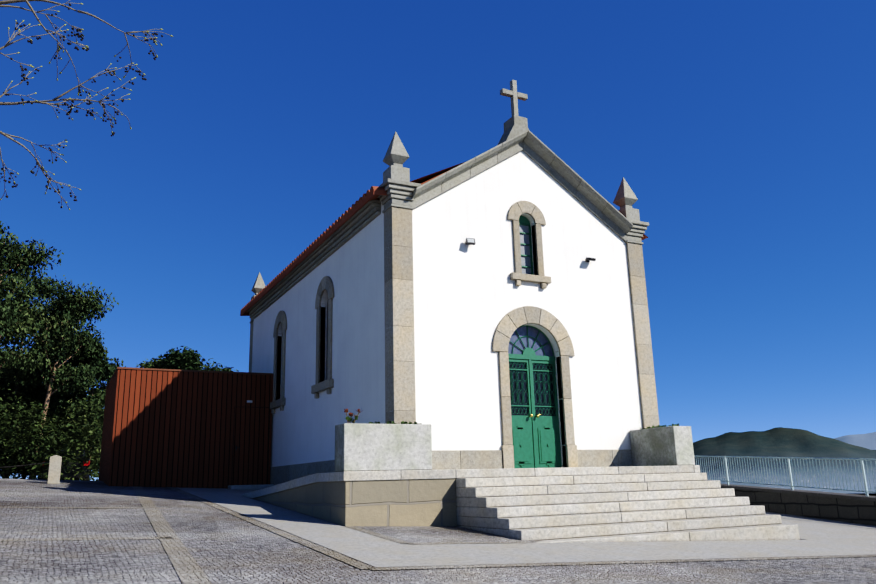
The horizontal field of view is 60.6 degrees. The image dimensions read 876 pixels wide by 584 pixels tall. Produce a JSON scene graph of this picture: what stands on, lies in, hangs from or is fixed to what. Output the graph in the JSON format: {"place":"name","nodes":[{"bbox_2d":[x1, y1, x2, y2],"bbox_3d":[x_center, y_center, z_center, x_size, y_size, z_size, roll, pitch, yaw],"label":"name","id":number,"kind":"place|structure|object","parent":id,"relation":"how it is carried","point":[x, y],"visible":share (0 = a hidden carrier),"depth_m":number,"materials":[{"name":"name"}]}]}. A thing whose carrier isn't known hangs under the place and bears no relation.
{"place":"outdoors","nodes":[
{"label":"outdoors","id":0,"kind":"place"},
{"bbox_2d":[0,0,168,207],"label":"bare branch","id":1,"kind":"object","parent":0,"point":[8,43],"visible":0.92,"depth_m":6.14,"materials":[{"name":"brown wood"}]},
{"bbox_2d":[0,4,162,207],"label":"bare branch cones","id":2,"kind":"object","parent":1,"relation":"attached to","point":[72,101],"visible":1,"depth_m":6.21,"materials":[{"name":"brown plant"}]},
{"bbox_2d":[0,3,172,209],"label":"bare branch buds","id":3,"kind":"object","parent":1,"relation":"attached to","point":[66,141],"visible":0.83,"depth_m":6.22,"materials":[{"name":"plant"}]},
{"bbox_2d":[250,317,254,372],"bbox_3d":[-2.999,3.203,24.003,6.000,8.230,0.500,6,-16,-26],"label":"pilaster","id":4,"kind":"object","parent":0,"point":[253,344],"depth_m":22.86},
{"bbox_2d":[175,487,402,544],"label":"pavement","id":5,"kind":"structure","parent":0,"point":[316,530],"depth_m":11.20,"materials":[{"name":"grey concrete"}]},
{"bbox_2d":[253,214,381,466],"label":"chapel wall","id":6,"kind":"structure","parent":0,"point":[304,422],"depth_m":16.26,"materials":[{"name":"white paint"}]},
{"bbox_2d":[0,478,875,583],"bbox_3d":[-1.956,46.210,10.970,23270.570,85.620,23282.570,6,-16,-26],"label":"ground","id":7,"kind":"structure","parent":0,"point":[222,547],"depth_m":7.85,"materials":[{"name":"grey stone"}]},
{"bbox_2d":[0,221,19,335],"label":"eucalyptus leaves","id":8,"kind":"object","parent":7,"relation":"on","point":[5,309],"visible":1,"depth_m":28.67,"materials":[{"name":"green plant"}]},
{"bbox_2d":[0,343,27,477],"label":"tree leaves","id":9,"kind":"object","parent":7,"relation":"on","point":[4,358],"depth_m":39.34,"materials":[{"name":"green plant"}]},
{"bbox_2d":[0,242,29,367],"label":"tree","id":10,"kind":"object","parent":7,"relation":"on","point":[2,304],"visible":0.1,"depth_m":30.86,"materials":[{"name":"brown plant"}]},
{"bbox_2d":[0,229,63,373],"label":"eucalyptus tree leaves","id":11,"kind":"object","parent":10,"relation":"attached to","point":[16,253],"visible":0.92,"depth_m":30.62,"materials":[{"name":"green plant"}]},
{"bbox_2d":[0,295,41,478],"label":"eucalyptus tree","id":12,"kind":"object","parent":7,"relation":"on","point":[16,387],"visible":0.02,"depth_m":34.42,"materials":[{"name":"brown plant"}]},
{"bbox_2d":[0,272,86,410],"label":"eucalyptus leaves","id":13,"kind":"object","parent":12,"relation":"attached to","point":[47,292],"visible":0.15,"depth_m":35.33,"materials":[{"name":"green plant"}]},
{"bbox_2d":[0,403,63,478],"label":"tree leaves","id":14,"kind":"object","parent":7,"relation":"on","point":[15,454],"depth_m":32.19,"materials":[{"name":"green plant"}]},
{"bbox_2d":[8,380,81,478],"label":"tree leaves","id":15,"kind":"object","parent":7,"relation":"on","point":[34,395],"depth_m":34.28,"materials":[{"name":"green plant"}]},
{"bbox_2d":[0,387,104,480],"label":"hedge leaves","id":16,"kind":"object","parent":7,"relation":"on","point":[27,434],"visible":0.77,"depth_m":29.39,"materials":[{"name":"green plant"}]},
{"bbox_2d":[47,455,61,483],"bbox_3d":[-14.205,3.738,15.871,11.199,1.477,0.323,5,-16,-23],"label":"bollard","id":17,"kind":"object","parent":7,"relation":"on","point":[54,471],"visible":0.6,"depth_m":17.86,"materials":[{"name":"stone"}]},
{"bbox_2d":[0,462,48,467],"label":"bollard chain","id":18,"kind":"object","parent":17,"relation":"attached to","point":[23,465],"visible":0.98,"depth_m":17.71,"materials":[{"name":"grey metal"}]},
{"bbox_2d":[12,397,99,478],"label":"tree leaves","id":19,"kind":"object","parent":7,"relation":"on","point":[52,410],"depth_m":33.37,"materials":[{"name":"green plant"}]},
{"bbox_2d":[33,334,104,423],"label":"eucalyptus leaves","id":20,"kind":"object","parent":19,"relation":"on","point":[65,398],"visible":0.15,"depth_m":34.19,"materials":[{"name":"green plant"}]},
{"bbox_2d":[55,339,125,439],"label":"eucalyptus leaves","id":21,"kind":"object","parent":19,"relation":"on","point":[107,368],"visible":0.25,"depth_m":33.77,"materials":[{"name":"green plant"}]},
{"bbox_2d":[28,288,86,478],"bbox_3d":[-16.381,3.982,31.933,2.415,8.161,4.056,-15,-19,42],"label":"eucalyptus tree","id":22,"kind":"object","parent":7,"relation":"on","point":[48,394],"visible":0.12,"depth_m":31.80,"materials":[{"name":"brown plant"}]},
{"bbox_2d":[0,280,118,395],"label":"eucalyptus tree leaves","id":23,"kind":"object","parent":22,"relation":"attached to","point":[67,310],"visible":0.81,"depth_m":32.16,"materials":[{"name":"green plant"}]},
{"bbox_2d":[41,449,89,479],"bbox_3d":[-15.716,7.267,31.624,1.700,1.200,4.000,6,-16,-26],"label":"bush","id":24,"kind":"object","parent":7,"relation":"on","point":[70,474],"depth_m":30.03,"materials":[{"name":"green plant"}]},
{"bbox_2d":[71,443,99,479],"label":"tree leaves","id":25,"kind":"object","parent":7,"relation":"on","point":[93,468],"depth_m":35.89,"materials":[{"name":"plant"}]},
{"bbox_2d":[89,365,101,458],"bbox_3d":[-15.890,5.520,33.763,1.893,6.241,1.418,-1,-14,-3],"label":"eucalyptus tree","id":26,"kind":"object","parent":7,"relation":"on","point":[93,386],"visible":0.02,"depth_m":34.01,"materials":[{"name":"brown plant"}]},
{"bbox_2d":[0,486,211,583],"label":"plaza inlay setts","id":27,"kind":"structure","parent":7,"relation":"on","point":[188,569],"depth_m":8.11,"materials":[{"name":"grey stone"}]},
{"bbox_2d":[98,369,272,488],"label":"corrugated shed","id":28,"kind":"structure","parent":7,"relation":"on","point":[174,429],"depth_m":19.04,"materials":[{"name":"brown metal"}]},
{"bbox_2d":[105,367,272,388],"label":"roof edge trim","id":29,"kind":"structure","parent":28,"relation":"on","point":[117,368],"depth_m":19.41,"materials":[{"name":"brown metal"}]},
{"bbox_2d":[218,488,256,494],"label":"pavement","id":30,"kind":"structure","parent":7,"relation":"on","point":[240,492],"depth_m":18.20,"materials":[{"name":"grey concrete"}]},
{"bbox_2d":[228,484,273,489],"bbox_3d":[-4.774,5.130,19.119,1.088,0.410,0.418,6,-16,-26],"label":"step","id":31,"kind":"object","parent":7,"relation":"on","point":[245,487],"visible":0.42,"depth_m":18.94,"materials":[{"name":"grey stone"}]},
{"bbox_2d":[254,478,456,525],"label":"terrace retaining wall","id":32,"kind":"structure","parent":7,"relation":"on","point":[422,502],"depth_m":11.42,"materials":[{"name":"beige stone"}]},
{"bbox_2d":[241,465,699,498],"bbox_3d":[-0.132,4.229,16.177,7.100,0.607,8.498,6,-16,-26],"label":"podium coping","id":33,"kind":"object","parent":32,"relation":"on","point":[372,475],"visible":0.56,"depth_m":11.62,"materials":[{"name":"stone"}]},
{"bbox_2d":[335,423,694,471],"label":"stone planters","id":34,"kind":"object","parent":33,"relation":"on","point":[371,447],"visible":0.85,"depth_m":11.59,"materials":[{"name":"stone"}]},
{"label":"planter soil","id":35,"kind":"structure","parent":34,"relation":"attached to","visible":0},
{"bbox_2d":[344,409,361,422],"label":"flowers","id":36,"kind":"object","parent":35,"relation":"on","point":[350,413],"visible":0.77,"depth_m":11.52,"materials":[{"name":"plant"}]},
{"bbox_2d":[346,416,678,428],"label":"planter plants","id":37,"kind":"object","parent":35,"relation":"on","point":[402,422],"visible":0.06,"depth_m":11.78,"materials":[{"name":"green plant"}]},
{"bbox_2d":[168,487,875,569],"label":"path border setts","id":38,"kind":"structure","parent":7,"relation":"on","point":[347,560],"depth_m":8.79,"materials":[{"name":"grey stone"}]},
{"bbox_2d":[455,465,799,542],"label":"entrance steps","id":39,"kind":"structure","parent":7,"relation":"on","point":[621,504],"depth_m":11.68,"materials":[{"name":"stone"}]},
{"bbox_2d":[734,489,875,525],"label":"parapet wall","id":40,"kind":"structure","parent":7,"relation":"on","point":[848,510],"depth_m":17.88,"materials":[{"name":"grey stone"}]},
{"bbox_2d":[694,456,875,495],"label":"terrace railing","id":41,"kind":"object","parent":40,"relation":"on","point":[866,491],"visible":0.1,"depth_m":19.04,"materials":[{"name":"silver metal"}]},
{"bbox_2d":[721,484,875,500],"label":"parapet coping","id":42,"kind":"object","parent":40,"relation":"on","point":[820,494],"visible":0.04,"depth_m":18.41,"materials":[{"name":"grey stone"}]},
{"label":"tree wood","id":43,"kind":"object","parent":7,"relation":"on","visible":0},
{"bbox_2d":[137,346,204,369],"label":"tree leaves","id":44,"kind":"object","parent":43,"relation":"attached to","point":[185,359],"visible":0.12,"depth_m":73.54,"materials":[{"name":"green plant"}]},
{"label":"tree wood","id":45,"kind":"object","parent":7,"relation":"on","visible":0},
{"bbox_2d":[199,358,238,371],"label":"tree leaves","id":46,"kind":"object","parent":45,"relation":"on","point":[216,368],"depth_m":81.36,"materials":[{"name":"green plant"}]},
{"bbox_2d":[0,0,875,480],"label":"sky","id":47,"kind":"structure","parent":0,"point":[742,133],"materials":[{"name":"blue"}]},
{"bbox_2d":[381,151,642,466],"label":"chapel wall","id":48,"kind":"structure","parent":0,"point":[467,298],"depth_m":14.80,"materials":[{"name":"white paint"}]},
{"bbox_2d":[321,539,875,566],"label":"sidewalk","id":49,"kind":"structure","parent":0,"point":[430,554],"depth_m":9.10,"materials":[{"name":"grey concrete"}]},
{"bbox_2d":[693,427,875,492],"bbox_3d":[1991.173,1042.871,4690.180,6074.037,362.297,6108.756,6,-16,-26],"label":"hill","id":50,"kind":"structure","parent":0,"point":[782,442],"depth_m":3804.52,"materials":[{"name":"green plant"}]},
{"bbox_2d":[765,512,875,539],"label":"pavement","id":51,"kind":"structure","parent":0,"point":[815,529],"depth_m":14.69,"materials":[{"name":"grey concrete"}]},
{"bbox_2d":[833,432,875,449],"bbox_3d":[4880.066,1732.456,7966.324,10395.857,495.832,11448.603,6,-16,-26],"label":"hill","id":52,"kind":"structure","parent":0,"point":[867,440],"depth_m":7564.60,"materials":[{"name":"blue"}]},
{"bbox_3d":[-0.697,2.235,19.568,4.960,5.100,9.630,6,-16,-26],"label":"chapel","id":53,"kind":"object","parent":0,"visible":0},
{"bbox_2d":[270,276,333,413],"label":"window frames","id":54,"kind":"structure","parent":53,"relation":"attached to","point":[326,283],"depth_m":17.07,"materials":[{"name":"stone"}]},
{"bbox_2d":[248,199,380,318],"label":"cornice","id":55,"kind":"structure","parent":53,"relation":"attached to","point":[366,214],"depth_m":17.04,"materials":[{"name":"stone"}]},
{"bbox_2d":[326,302,327,379],"bbox_3d":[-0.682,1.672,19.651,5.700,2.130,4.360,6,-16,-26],"label":"side window glass","id":56,"kind":"object","parent":53,"relation":"attached to","point":[327,340],"visible":0.02,"depth_m":17.00,"materials":[{"name":"black glass"}]},
{"bbox_2d":[240,161,647,315],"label":"roof tiles","id":57,"kind":"object","parent":53,"relation":"on","point":[373,192],"visible":0.12,"depth_m":16.08,"materials":[{"name":"tile"}]},
{"bbox_2d":[251,131,639,299],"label":"pinnacles","id":58,"kind":"object","parent":53,"relation":"on","point":[396,157],"visible":0.52,"depth_m":14.46,"materials":[{"name":"stone"}]},
{"bbox_2d":[248,178,648,322],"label":"pilaster capitals","id":59,"kind":"object","parent":53,"relation":"attached to","point":[400,193],"visible":0.38,"depth_m":14.04,"materials":[{"name":"stone"}]},
{"bbox_2d":[270,450,632,484],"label":"plinth","id":60,"kind":"structure","parent":53,"relation":"attached to","point":[470,459],"depth_m":14.63,"materials":[{"name":"stone"}]},
{"bbox_2d":[249,207,658,427],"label":"pilasters","id":61,"kind":"object","parent":53,"relation":"attached to","point":[400,404],"visible":0.48,"depth_m":13.73,"materials":[{"name":"stone"}]},
{"bbox_2d":[498,80,529,144],"bbox_3d":[1.650,-3.774,16.058,0.800,1.650,0.420,6,-16,-26],"label":"gable cross","id":62,"kind":"object","parent":53,"relation":"on","point":[515,124],"visible":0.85,"depth_m":15.97,"materials":[{"name":"stone"}]},
{"bbox_2d":[412,130,632,241],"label":"raking cornice","id":63,"kind":"structure","parent":53,"relation":"attached to","point":[531,145],"depth_m":15.68,"materials":[{"name":"stone"}]},
{"bbox_2d":[519,225,530,273],"bbox_3d":[1.732,-0.925,15.318,0.420,1.340,0.010,6,-16,-26],"label":"front window glass","id":64,"kind":"object","parent":53,"relation":"attached to","point":[525,250],"visible":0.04,"depth_m":15.32,"materials":[{"name":"glass"}]},
{"bbox_2d":[519,216,532,274],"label":"front window bars","id":65,"kind":"object","parent":53,"relation":"attached to","point":[523,220],"visible":0.48,"depth_m":15.39,"materials":[{"name":"green paint"}]},
{"bbox_2d":[466,238,595,261],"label":"flood lights","id":66,"kind":"object","parent":53,"relation":"attached to","point":[586,259],"visible":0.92,"depth_m":14.44},
{"bbox_2d":[492,201,577,468],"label":"stone surrounds","id":67,"kind":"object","parent":53,"relation":"attached to","point":[510,322],"depth_m":14.72,"materials":[{"name":"stone"}]},
{"bbox_2d":[508,325,561,467],"bbox_3d":[1.810,2.019,14.566,1.222,2.821,0.095,6,-16,-26],"label":"green door","id":68,"kind":"structure","parent":53,"relation":"attached to","point":[536,442],"depth_m":14.48,"materials":[{"name":"green wood"}]},
{"bbox_2d":[508,326,552,355],"bbox_3d":[1.772,0.969,14.854,1.200,0.600,0.010,6,-16,-26],"label":"fanlight window","id":69,"kind":"structure","parent":68,"relation":"in","point":[541,337],"depth_m":14.88,"materials":[{"name":"clear glass"}]},
{"bbox_2d":[509,362,554,415],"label":"grilles","id":70,"kind":"object","parent":68,"relation":"attached to","point":[538,388],"depth_m":14.64,"materials":[{"name":"green metal"}]}
]}

